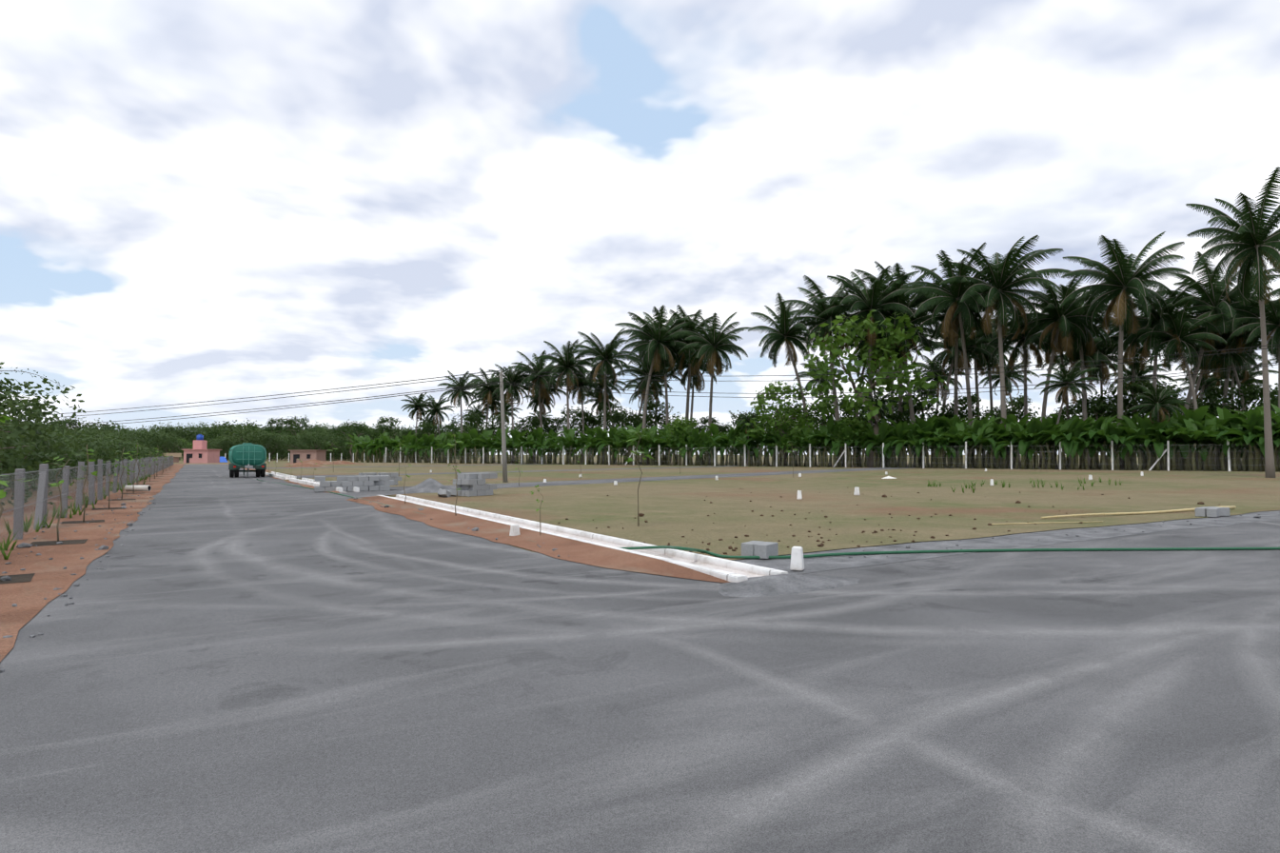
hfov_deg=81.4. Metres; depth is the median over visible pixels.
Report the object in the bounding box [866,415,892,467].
banana plant
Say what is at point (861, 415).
grove tree
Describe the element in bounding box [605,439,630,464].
banana plant
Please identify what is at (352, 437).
banana plant
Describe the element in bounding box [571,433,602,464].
banana plant
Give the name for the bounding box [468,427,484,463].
banana plant
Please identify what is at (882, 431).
banana plant
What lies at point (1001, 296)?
coconut palm
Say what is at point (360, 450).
banana plant
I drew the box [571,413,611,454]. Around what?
grove tree
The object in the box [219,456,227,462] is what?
tarp tent
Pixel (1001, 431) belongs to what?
banana plant
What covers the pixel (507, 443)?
banana plant
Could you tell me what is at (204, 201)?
sky
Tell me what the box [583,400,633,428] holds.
grove tree
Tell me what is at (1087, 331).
coconut palm
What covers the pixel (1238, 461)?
banana plant
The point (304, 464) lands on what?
soil mound
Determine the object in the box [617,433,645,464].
banana plant
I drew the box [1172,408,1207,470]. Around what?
banana plant
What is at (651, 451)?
banana plant
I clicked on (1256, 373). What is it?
coconut palm
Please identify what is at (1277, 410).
banana plant
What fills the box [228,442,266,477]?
water tanker
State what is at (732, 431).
banana plant
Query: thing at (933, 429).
banana plant
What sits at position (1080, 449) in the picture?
banana plant
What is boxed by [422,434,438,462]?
banana plant
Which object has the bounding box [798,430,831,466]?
banana plant
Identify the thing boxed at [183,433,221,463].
pink house
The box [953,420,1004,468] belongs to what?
banana plant
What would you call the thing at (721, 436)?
banana plant
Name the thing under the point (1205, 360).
coconut palm
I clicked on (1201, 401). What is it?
grove tree
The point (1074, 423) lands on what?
banana plant
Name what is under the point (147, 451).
scrub
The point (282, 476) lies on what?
drain
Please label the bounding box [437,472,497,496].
block pile
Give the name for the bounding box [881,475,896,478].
pile
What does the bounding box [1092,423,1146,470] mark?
banana plant
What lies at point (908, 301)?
coconut palm
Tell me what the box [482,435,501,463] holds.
banana plant
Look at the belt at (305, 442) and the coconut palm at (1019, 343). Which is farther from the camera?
the belt at (305, 442)
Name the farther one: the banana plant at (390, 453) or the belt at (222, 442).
the belt at (222, 442)
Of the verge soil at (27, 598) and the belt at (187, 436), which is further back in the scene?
the belt at (187, 436)
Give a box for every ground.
[0,466,139,510]
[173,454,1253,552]
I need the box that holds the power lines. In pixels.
[10,343,1279,427]
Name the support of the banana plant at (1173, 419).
on the lawn plots
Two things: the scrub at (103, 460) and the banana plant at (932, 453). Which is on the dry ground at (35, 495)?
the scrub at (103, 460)
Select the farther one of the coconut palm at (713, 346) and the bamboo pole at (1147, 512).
the coconut palm at (713, 346)
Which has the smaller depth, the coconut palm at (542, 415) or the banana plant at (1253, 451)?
the banana plant at (1253, 451)
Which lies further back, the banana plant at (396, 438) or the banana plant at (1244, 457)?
the banana plant at (396, 438)
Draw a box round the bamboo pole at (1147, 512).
[991,505,1236,524]
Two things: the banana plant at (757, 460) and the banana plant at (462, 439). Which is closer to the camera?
the banana plant at (757, 460)
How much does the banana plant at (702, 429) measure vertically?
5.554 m
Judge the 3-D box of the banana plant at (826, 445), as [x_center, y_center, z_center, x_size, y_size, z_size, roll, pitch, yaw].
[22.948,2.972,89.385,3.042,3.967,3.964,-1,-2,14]
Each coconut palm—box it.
[400,393,435,454]
[415,415,439,433]
[416,394,454,436]
[437,370,483,462]
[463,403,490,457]
[467,367,506,462]
[469,386,513,462]
[482,360,537,463]
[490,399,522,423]
[506,350,564,463]
[523,389,553,433]
[525,369,570,462]
[527,410,552,426]
[534,338,594,456]
[562,367,604,462]
[570,327,642,464]
[583,385,620,460]
[584,361,628,463]
[613,349,683,424]
[614,305,700,464]
[623,373,672,413]
[625,306,698,460]
[628,327,683,461]
[643,304,737,454]
[662,348,726,459]
[673,312,751,465]
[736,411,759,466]
[748,293,816,463]
[775,275,883,466]
[793,354,846,399]
[812,265,920,465]
[837,324,908,417]
[846,260,948,466]
[855,282,952,459]
[857,389,898,467]
[858,323,941,452]
[900,242,1004,459]
[912,354,970,414]
[913,322,998,414]
[914,275,1008,452]
[932,315,1011,416]
[937,235,1080,468]
[968,319,1023,410]
[976,298,1073,423]
[978,354,1039,460]
[1005,275,1109,467]
[1013,293,1095,464]
[1028,283,1129,468]
[1034,358,1101,469]
[1041,324,1117,426]
[1055,331,1137,453]
[1059,231,1190,469]
[1093,313,1164,416]
[1097,278,1220,408]
[1102,353,1177,402]
[1124,384,1191,469]
[1130,301,1233,469]
[1148,251,1279,414]
[1160,350,1220,399]
[1169,315,1268,411]
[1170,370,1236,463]
[1185,167,1279,477]
[1187,269,1279,408]
[1187,315,1269,418]
[1203,357,1278,405]
[1207,347,1273,402]
[1220,291,1279,408]
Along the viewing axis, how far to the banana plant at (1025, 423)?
79.99 m
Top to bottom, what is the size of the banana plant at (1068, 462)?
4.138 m
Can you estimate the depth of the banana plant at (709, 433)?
101.69 m
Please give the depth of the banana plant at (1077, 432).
73.53 m
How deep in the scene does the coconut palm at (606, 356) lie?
116.10 m
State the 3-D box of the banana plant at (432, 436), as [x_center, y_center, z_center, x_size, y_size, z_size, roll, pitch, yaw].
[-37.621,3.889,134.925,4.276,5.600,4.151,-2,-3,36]
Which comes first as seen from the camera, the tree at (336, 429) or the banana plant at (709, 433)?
the banana plant at (709, 433)
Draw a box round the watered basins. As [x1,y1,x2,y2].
[0,472,169,583]
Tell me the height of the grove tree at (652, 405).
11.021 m
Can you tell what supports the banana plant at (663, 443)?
on the lawn plots
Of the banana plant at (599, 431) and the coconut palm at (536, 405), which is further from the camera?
the coconut palm at (536, 405)
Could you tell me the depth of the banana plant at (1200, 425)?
68.92 m
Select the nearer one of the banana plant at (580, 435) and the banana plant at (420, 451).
the banana plant at (580, 435)
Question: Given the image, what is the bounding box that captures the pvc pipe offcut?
[124,485,151,491]
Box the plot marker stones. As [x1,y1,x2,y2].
[430,468,1143,571]
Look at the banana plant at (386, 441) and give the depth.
138.54 m
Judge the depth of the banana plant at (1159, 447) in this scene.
69.72 m
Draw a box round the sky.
[0,0,1279,454]
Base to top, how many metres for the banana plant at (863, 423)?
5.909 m
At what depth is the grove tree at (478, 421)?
141.86 m
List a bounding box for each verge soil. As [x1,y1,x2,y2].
[0,463,184,661]
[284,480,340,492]
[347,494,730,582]
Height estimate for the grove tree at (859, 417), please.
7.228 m
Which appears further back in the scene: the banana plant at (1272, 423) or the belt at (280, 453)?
the belt at (280, 453)
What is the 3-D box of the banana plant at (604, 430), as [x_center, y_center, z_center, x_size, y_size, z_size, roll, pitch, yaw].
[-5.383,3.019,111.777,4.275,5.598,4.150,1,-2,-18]
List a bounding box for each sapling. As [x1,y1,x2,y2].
[0,414,31,517]
[42,455,84,541]
[69,445,98,521]
[107,458,118,508]
[112,447,130,499]
[126,451,136,492]
[130,444,144,485]
[396,439,410,476]
[396,463,412,503]
[446,433,462,463]
[447,463,461,515]
[529,484,545,534]
[620,429,653,526]
[786,440,797,474]
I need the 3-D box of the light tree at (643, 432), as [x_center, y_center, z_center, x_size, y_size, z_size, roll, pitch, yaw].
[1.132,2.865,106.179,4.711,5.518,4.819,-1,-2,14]
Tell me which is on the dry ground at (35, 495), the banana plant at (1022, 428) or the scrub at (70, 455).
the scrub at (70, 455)
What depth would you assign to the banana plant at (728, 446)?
97.67 m
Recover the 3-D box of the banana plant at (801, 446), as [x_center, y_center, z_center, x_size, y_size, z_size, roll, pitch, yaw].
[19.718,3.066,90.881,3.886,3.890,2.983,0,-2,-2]
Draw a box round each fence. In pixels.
[0,456,173,544]
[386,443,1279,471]
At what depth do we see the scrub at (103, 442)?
50.07 m
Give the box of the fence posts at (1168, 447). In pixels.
[384,439,1230,471]
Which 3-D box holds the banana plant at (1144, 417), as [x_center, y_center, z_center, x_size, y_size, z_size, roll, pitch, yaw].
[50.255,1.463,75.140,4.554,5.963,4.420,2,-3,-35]
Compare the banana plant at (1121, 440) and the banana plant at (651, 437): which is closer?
the banana plant at (1121, 440)
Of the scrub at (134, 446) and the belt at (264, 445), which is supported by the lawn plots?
the belt at (264, 445)
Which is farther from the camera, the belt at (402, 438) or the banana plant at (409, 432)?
the belt at (402, 438)
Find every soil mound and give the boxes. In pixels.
[280,462,328,467]
[284,458,346,464]
[334,460,364,464]
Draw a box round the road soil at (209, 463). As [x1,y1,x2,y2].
[184,462,231,464]
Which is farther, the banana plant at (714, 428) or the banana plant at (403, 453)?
the banana plant at (403, 453)
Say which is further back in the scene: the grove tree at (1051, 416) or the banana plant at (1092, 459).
the grove tree at (1051, 416)
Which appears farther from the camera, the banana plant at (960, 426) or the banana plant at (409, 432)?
the banana plant at (409, 432)
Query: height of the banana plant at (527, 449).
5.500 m
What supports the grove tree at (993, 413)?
on the lawn plots
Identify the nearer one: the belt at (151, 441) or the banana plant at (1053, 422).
the banana plant at (1053, 422)
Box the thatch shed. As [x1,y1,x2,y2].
[161,452,181,462]
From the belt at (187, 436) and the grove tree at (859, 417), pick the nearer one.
the grove tree at (859, 417)
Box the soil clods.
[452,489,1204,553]
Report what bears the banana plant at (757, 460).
on the lawn plots
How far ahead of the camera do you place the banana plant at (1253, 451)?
68.63 m
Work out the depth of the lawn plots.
25.54 m
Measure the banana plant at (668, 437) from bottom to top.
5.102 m
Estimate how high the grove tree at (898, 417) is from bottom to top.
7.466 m
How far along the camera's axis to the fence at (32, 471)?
15.90 m
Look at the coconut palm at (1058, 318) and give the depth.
81.17 m
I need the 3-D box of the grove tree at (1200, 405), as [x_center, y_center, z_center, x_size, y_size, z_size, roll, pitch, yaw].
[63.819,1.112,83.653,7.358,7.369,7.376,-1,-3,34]
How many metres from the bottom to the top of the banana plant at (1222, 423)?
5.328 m
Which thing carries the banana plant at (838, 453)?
on the lawn plots
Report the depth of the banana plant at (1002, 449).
78.33 m
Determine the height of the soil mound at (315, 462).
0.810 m
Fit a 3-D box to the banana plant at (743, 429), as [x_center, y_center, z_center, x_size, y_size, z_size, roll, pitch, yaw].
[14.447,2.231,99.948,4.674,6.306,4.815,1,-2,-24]
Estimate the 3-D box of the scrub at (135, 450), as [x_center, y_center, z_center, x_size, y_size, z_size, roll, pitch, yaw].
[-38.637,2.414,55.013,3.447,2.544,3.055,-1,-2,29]
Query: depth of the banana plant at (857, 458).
90.66 m
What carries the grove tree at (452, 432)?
on the lawn plots
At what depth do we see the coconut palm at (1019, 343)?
89.51 m
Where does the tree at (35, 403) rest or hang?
on the dry ground at (35, 495)
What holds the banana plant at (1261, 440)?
on the lawn plots
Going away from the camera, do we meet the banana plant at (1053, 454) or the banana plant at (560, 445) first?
the banana plant at (1053, 454)
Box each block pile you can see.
[314,474,393,492]
[358,472,401,485]
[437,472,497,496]
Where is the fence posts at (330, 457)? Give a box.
[224,452,405,462]
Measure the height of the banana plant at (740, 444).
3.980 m
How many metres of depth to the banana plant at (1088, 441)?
73.32 m
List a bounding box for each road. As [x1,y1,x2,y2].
[0,464,1279,852]
[252,462,623,469]
[296,464,771,478]
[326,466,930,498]
[534,518,1279,767]
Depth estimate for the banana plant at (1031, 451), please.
75.91 m
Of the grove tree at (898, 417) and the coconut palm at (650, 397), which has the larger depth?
the coconut palm at (650, 397)
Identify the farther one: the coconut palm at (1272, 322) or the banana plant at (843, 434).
the banana plant at (843, 434)
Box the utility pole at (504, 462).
[499,370,507,482]
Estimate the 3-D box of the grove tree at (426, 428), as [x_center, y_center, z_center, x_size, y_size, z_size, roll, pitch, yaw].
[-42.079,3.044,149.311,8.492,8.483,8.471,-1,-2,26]
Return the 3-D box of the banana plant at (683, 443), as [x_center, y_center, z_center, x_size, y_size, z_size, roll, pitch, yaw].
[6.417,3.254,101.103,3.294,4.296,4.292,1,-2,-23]
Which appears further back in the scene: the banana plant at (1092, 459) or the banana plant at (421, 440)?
the banana plant at (421, 440)
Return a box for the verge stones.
[0,492,1279,672]
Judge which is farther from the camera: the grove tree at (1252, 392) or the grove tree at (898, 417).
the grove tree at (898, 417)
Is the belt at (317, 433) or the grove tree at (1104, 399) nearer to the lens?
the grove tree at (1104, 399)
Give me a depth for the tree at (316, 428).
229.73 m
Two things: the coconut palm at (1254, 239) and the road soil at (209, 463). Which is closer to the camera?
the coconut palm at (1254, 239)
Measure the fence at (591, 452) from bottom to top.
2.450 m
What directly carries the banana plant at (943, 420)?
on the lawn plots
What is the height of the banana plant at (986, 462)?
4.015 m
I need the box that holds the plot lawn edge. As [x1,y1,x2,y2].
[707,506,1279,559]
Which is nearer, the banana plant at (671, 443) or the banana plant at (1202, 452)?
the banana plant at (1202, 452)
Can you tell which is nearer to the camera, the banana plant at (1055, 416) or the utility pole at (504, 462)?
the utility pole at (504, 462)
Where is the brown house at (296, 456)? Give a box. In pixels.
[290,450,325,463]
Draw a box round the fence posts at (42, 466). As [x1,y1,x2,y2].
[13,455,173,539]
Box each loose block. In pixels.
[741,540,778,558]
[1194,507,1220,516]
[1201,506,1230,515]
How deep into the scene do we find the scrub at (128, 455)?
52.73 m
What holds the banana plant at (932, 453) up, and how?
on the lawn plots
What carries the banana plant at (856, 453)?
on the lawn plots
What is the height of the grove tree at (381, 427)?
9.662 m
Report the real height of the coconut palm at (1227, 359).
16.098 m
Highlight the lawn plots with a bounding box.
[227,457,1279,554]
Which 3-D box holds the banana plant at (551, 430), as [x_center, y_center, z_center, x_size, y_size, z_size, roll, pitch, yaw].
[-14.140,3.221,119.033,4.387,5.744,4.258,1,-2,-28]
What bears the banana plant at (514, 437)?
on the lawn plots
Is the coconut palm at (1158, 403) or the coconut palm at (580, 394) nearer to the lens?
the coconut palm at (1158, 403)
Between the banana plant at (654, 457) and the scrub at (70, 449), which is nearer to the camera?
the scrub at (70, 449)
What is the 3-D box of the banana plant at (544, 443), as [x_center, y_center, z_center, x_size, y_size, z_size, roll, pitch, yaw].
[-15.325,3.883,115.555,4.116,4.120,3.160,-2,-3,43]
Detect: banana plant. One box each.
[345,435,366,461]
[347,433,358,459]
[352,435,365,461]
[354,437,372,462]
[358,440,367,461]
[359,434,379,462]
[361,437,384,462]
[364,431,389,462]
[366,435,389,462]
[373,433,400,462]
[380,437,408,462]
[380,446,393,462]
[386,435,398,462]
[389,430,421,462]
[390,445,412,462]
[392,434,417,462]
[395,435,420,462]
[406,438,424,462]
[410,436,428,462]
[411,433,435,462]
[415,439,436,462]
[416,433,443,451]
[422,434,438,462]
[430,431,453,462]
[431,443,440,462]
[433,436,460,463]
[434,441,452,462]
[437,433,463,463]
[442,431,458,461]
[442,436,452,462]
[447,431,469,463]
[452,433,479,463]
[456,442,477,463]
[457,432,479,463]
[459,431,486,463]
[460,436,480,463]
[462,427,490,463]
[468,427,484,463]
[471,430,497,463]
[472,429,493,463]
[475,439,489,455]
[481,441,498,463]
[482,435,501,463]
[484,428,512,461]
[487,426,510,442]
[492,434,517,455]
[494,440,514,463]
[497,436,520,463]
[498,430,528,463]
[506,428,530,463]
[511,428,535,463]
[512,431,536,463]
[512,435,533,463]
[515,437,532,463]
[517,429,545,463]
[520,433,539,463]
[522,432,549,463]
[531,425,548,463]
[531,438,556,464]
[535,428,561,463]
[535,438,560,464]
[540,431,570,463]
[541,440,567,464]
[549,440,573,464]
[550,428,587,464]
[551,425,580,464]
[555,436,579,464]
[570,437,590,464]
[571,428,599,464]
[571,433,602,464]
[572,424,599,464]
[579,437,589,464]
[582,426,609,464]
[582,433,609,464]
[588,434,610,464]
[590,426,626,464]
[590,428,614,459]
[590,431,622,464]
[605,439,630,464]
[607,433,632,464]
[610,424,627,461]
[612,425,638,464]
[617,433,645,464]
[619,422,642,464]
[620,426,643,464]
[623,438,654,464]
[626,433,649,465]
[629,425,670,465]
[640,429,671,464]
[642,434,668,465]
[648,435,662,465]
[653,430,687,465]
[654,424,673,465]
[655,427,668,464]
[656,435,690,465]
[660,426,702,465]
[661,421,687,460]
[669,434,697,465]
[672,435,698,465]
[677,426,704,465]
[679,428,705,465]
[687,437,710,465]
[690,433,717,465]
[696,435,721,465]
[697,430,720,465]
[699,426,709,465]
[704,433,736,465]
[707,421,728,437]
[708,428,748,464]
[709,436,731,465]
[710,423,743,464]
[715,432,730,465]
[717,424,748,465]
[729,431,765,465]
[730,435,754,466]
[732,433,758,466]
[734,432,755,465]
[736,422,748,463]
[741,423,777,466]
[746,426,775,466]
[747,427,773,466]
[758,429,780,466]
[762,439,794,466]
[765,433,802,466]
[768,422,787,464]
[771,429,812,466]
[782,433,796,466]
[787,435,818,466]
[792,427,820,466]
[795,447,800,466]
[796,422,821,466]
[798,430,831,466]
[799,427,835,467]
[805,424,843,467]
[807,419,846,467]
[814,447,829,466]
[818,437,843,467]
[820,414,852,466]
[825,433,861,467]
[828,426,864,467]
[828,431,851,466]
[834,419,866,467]
[841,431,868,467]
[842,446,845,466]
[845,429,881,467]
[848,425,856,464]
[851,422,865,466]
[853,421,866,466]
[853,439,881,467]
[857,422,896,467]
[860,422,895,467]
[862,432,887,467]
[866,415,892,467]
[873,431,911,467]
[875,418,928,467]
[876,431,897,467]
[882,420,917,467]
[883,422,925,467]
[886,424,907,467]
[900,433,933,468]
[901,421,940,468]
[905,414,944,458]
[905,450,915,467]
[907,418,949,467]
[910,420,943,467]
[910,439,934,467]
[912,426,950,468]
[914,416,939,467]
[922,429,955,468]
[923,427,967,468]
[925,414,970,467]
[932,413,952,467]
[932,413,981,467]
[933,425,966,468]
[934,415,950,467]
[936,414,960,467]
[936,421,986,468]
[937,434,972,468]
[945,430,972,468]
[949,432,990,468]
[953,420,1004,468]
[955,418,996,468]
[964,414,1005,468]
[964,418,976,468]
[967,432,1007,468]
[969,428,1005,468]
[971,419,1008,468]
[972,428,1006,468]
[979,413,1000,468]
[982,420,1026,468]
[986,422,1028,468]
[989,413,1046,468]
[993,423,1028,469]
[996,415,1041,469]
[997,412,1035,468]
[1004,440,1010,468]
[1006,414,1031,468]
[1006,421,1049,469]
[1009,421,1052,469]
[1012,433,1052,469]
[1014,419,1067,469]
[1024,416,1068,469]
[1026,426,1068,469]
[1033,417,1084,469]
[1033,447,1046,468]
[1037,415,1090,469]
[1042,416,1066,468]
[1043,420,1095,469]
[1044,433,1076,469]
[1047,412,1069,469]
[1047,416,1094,469]
[1061,447,1069,468]
[1065,415,1110,454]
[1066,428,1111,469]
[1070,413,1133,470]
[1073,434,1116,469]
[1081,415,1115,469]
[1088,421,1135,470]
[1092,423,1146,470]
[1093,419,1138,470]
[1098,426,1155,470]
[1099,413,1115,469]
[1106,434,1143,470]
[1111,419,1124,452]
[1113,413,1141,470]
[1113,417,1138,469]
[1113,427,1161,470]
[1116,413,1157,469]
[1118,416,1175,470]
[1122,411,1153,469]
[1123,418,1174,470]
[1130,412,1138,469]
[1131,429,1173,470]
[1145,424,1193,470]
[1146,414,1201,470]
[1153,421,1194,470]
[1156,415,1179,468]
[1165,422,1209,470]
[1169,421,1211,470]
[1169,423,1188,470]
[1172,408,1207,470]
[1172,417,1232,471]
[1173,430,1208,471]
[1175,416,1244,471]
[1175,420,1219,470]
[1178,403,1225,466]
[1189,414,1232,455]
[1191,406,1228,469]
[1196,446,1221,470]
[1197,426,1255,471]
[1201,423,1246,471]
[1205,428,1242,471]
[1207,424,1222,470]
[1210,429,1260,471]
[1213,416,1243,470]
[1214,413,1264,471]
[1214,422,1256,470]
[1215,415,1220,470]
[1215,426,1257,471]
[1218,421,1253,471]
[1220,408,1279,471]
[1222,407,1257,470]
[1226,413,1279,471]
[1228,405,1263,459]
[1235,411,1279,471]
[1240,408,1279,464]
[1240,421,1279,447]
[1245,429,1279,438]
[1247,428,1279,472]
[1250,403,1279,422]
[1261,418,1279,471]
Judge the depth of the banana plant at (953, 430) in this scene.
80.90 m
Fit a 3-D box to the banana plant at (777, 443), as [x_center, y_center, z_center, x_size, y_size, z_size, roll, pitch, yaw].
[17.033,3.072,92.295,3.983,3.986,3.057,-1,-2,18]
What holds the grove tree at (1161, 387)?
on the lawn plots
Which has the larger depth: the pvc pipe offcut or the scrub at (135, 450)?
the scrub at (135, 450)
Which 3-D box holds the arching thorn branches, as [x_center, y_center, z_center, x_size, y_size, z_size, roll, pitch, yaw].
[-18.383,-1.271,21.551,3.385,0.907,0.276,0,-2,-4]
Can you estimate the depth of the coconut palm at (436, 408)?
140.33 m
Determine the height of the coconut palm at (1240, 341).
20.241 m
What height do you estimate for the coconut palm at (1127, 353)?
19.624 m
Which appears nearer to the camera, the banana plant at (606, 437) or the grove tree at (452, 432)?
the banana plant at (606, 437)
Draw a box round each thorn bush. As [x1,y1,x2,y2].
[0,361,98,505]
[0,382,83,506]
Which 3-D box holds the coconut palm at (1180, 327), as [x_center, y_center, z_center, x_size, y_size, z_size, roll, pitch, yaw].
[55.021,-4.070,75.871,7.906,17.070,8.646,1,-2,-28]
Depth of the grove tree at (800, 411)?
104.03 m
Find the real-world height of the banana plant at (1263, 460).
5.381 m
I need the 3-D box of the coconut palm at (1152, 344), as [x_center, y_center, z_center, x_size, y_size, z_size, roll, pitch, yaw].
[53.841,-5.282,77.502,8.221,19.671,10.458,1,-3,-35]
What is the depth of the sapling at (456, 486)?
17.62 m
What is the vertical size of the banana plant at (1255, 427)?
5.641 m
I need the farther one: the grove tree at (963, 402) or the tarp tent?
the tarp tent
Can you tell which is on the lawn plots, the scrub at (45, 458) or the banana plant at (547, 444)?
the banana plant at (547, 444)
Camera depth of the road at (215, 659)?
4.17 m
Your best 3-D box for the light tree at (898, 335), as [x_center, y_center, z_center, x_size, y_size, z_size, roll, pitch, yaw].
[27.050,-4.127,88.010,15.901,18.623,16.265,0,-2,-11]
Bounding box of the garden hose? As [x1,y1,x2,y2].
[256,478,1279,558]
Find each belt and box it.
[78,417,136,436]
[100,427,124,434]
[106,432,152,447]
[115,427,158,447]
[122,433,161,448]
[129,424,153,433]
[131,421,187,455]
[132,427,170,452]
[149,431,193,460]
[150,421,198,456]
[158,436,186,459]
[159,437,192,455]
[173,421,223,445]
[179,422,212,435]
[180,429,200,457]
[199,420,246,446]
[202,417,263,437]
[205,436,223,455]
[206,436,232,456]
[207,435,242,460]
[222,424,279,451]
[236,433,274,457]
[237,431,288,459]
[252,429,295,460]
[267,432,295,459]
[267,435,290,459]
[275,431,310,458]
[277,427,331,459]
[278,421,330,435]
[287,432,332,459]
[295,422,334,444]
[295,426,337,453]
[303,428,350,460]
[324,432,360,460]
[325,439,352,460]
[334,432,372,460]
[384,433,412,460]
[389,428,421,459]
[447,418,492,450]
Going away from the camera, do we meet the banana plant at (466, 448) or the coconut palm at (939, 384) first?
the coconut palm at (939, 384)
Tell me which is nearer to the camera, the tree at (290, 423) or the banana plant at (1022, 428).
the banana plant at (1022, 428)
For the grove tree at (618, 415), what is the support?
on the lawn plots
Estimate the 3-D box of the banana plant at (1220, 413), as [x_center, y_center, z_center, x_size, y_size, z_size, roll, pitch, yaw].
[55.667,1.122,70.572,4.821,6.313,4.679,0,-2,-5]
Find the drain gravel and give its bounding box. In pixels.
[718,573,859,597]
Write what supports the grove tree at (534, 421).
on the lawn plots
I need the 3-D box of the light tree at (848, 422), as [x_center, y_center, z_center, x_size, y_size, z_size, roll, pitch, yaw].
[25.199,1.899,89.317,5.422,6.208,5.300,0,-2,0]
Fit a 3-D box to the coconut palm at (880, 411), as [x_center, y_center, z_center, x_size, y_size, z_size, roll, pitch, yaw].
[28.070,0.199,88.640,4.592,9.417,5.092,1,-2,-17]
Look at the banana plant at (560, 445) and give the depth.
113.36 m
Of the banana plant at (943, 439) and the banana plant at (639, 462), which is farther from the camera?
the banana plant at (639, 462)
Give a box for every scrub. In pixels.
[0,418,75,496]
[0,438,86,492]
[5,427,93,491]
[25,444,97,487]
[49,431,118,485]
[50,423,98,474]
[65,426,121,441]
[69,442,128,483]
[77,443,119,479]
[78,434,126,476]
[82,434,143,473]
[105,437,148,472]
[108,443,149,458]
[118,446,139,475]
[126,443,152,465]
[137,443,149,466]
[144,446,164,456]
[147,447,163,456]
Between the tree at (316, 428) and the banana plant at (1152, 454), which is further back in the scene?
the tree at (316, 428)
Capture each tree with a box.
[48,415,93,436]
[203,429,222,441]
[260,417,294,456]
[276,415,313,436]
[279,436,295,454]
[304,427,331,436]
[321,439,338,460]
[330,423,354,459]
[334,420,372,461]
[356,429,381,461]
[367,414,405,452]
[399,426,421,439]
[413,420,446,461]
[435,423,457,447]
[445,409,489,462]
[479,412,519,439]
[509,414,557,452]
[542,416,567,451]
[551,404,598,462]
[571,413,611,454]
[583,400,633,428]
[606,408,641,452]
[611,412,661,459]
[630,399,680,460]
[630,427,658,465]
[662,416,703,465]
[669,417,707,433]
[698,415,728,433]
[711,422,738,463]
[722,410,766,463]
[741,380,818,466]
[769,418,806,452]
[771,402,824,455]
[804,309,948,467]
[807,402,835,461]
[809,398,866,426]
[826,416,873,467]
[833,414,873,465]
[851,405,886,454]
[859,394,920,426]
[879,409,927,460]
[885,381,953,452]
[925,410,952,458]
[936,393,990,455]
[974,406,1030,460]
[993,393,1040,465]
[1039,413,1065,424]
[1050,405,1082,449]
[1061,389,1132,424]
[1076,398,1139,465]
[1091,377,1179,420]
[1104,374,1193,452]
[1161,398,1201,420]
[1170,404,1230,464]
[1176,393,1209,406]
[1180,383,1262,420]
[1197,375,1278,424]
[1256,400,1278,464]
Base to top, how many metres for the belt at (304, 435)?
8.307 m
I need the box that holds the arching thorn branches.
[0,367,66,391]
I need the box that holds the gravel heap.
[398,477,456,492]
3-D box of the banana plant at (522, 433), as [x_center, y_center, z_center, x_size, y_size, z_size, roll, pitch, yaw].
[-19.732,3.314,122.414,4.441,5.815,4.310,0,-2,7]
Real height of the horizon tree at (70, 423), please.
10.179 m
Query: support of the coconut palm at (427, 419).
on the lawn plots
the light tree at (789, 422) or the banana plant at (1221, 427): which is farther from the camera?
the light tree at (789, 422)
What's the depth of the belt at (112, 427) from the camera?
252.12 m
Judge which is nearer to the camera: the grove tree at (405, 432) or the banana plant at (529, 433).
the banana plant at (529, 433)
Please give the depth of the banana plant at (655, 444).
103.97 m
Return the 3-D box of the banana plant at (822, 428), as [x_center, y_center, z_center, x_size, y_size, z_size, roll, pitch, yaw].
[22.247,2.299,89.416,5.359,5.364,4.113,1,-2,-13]
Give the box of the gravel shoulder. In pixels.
[730,510,1279,573]
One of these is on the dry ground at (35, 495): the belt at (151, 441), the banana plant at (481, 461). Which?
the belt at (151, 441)
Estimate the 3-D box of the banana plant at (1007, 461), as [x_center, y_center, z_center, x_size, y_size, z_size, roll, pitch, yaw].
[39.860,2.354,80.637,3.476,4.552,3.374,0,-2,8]
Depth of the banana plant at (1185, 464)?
69.84 m
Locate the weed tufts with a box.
[0,473,1122,559]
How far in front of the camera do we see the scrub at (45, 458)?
26.46 m
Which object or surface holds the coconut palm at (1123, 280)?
on the lawn plots
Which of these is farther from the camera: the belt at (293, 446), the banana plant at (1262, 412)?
the belt at (293, 446)
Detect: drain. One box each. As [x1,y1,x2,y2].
[265,471,296,479]
[289,477,359,492]
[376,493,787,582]

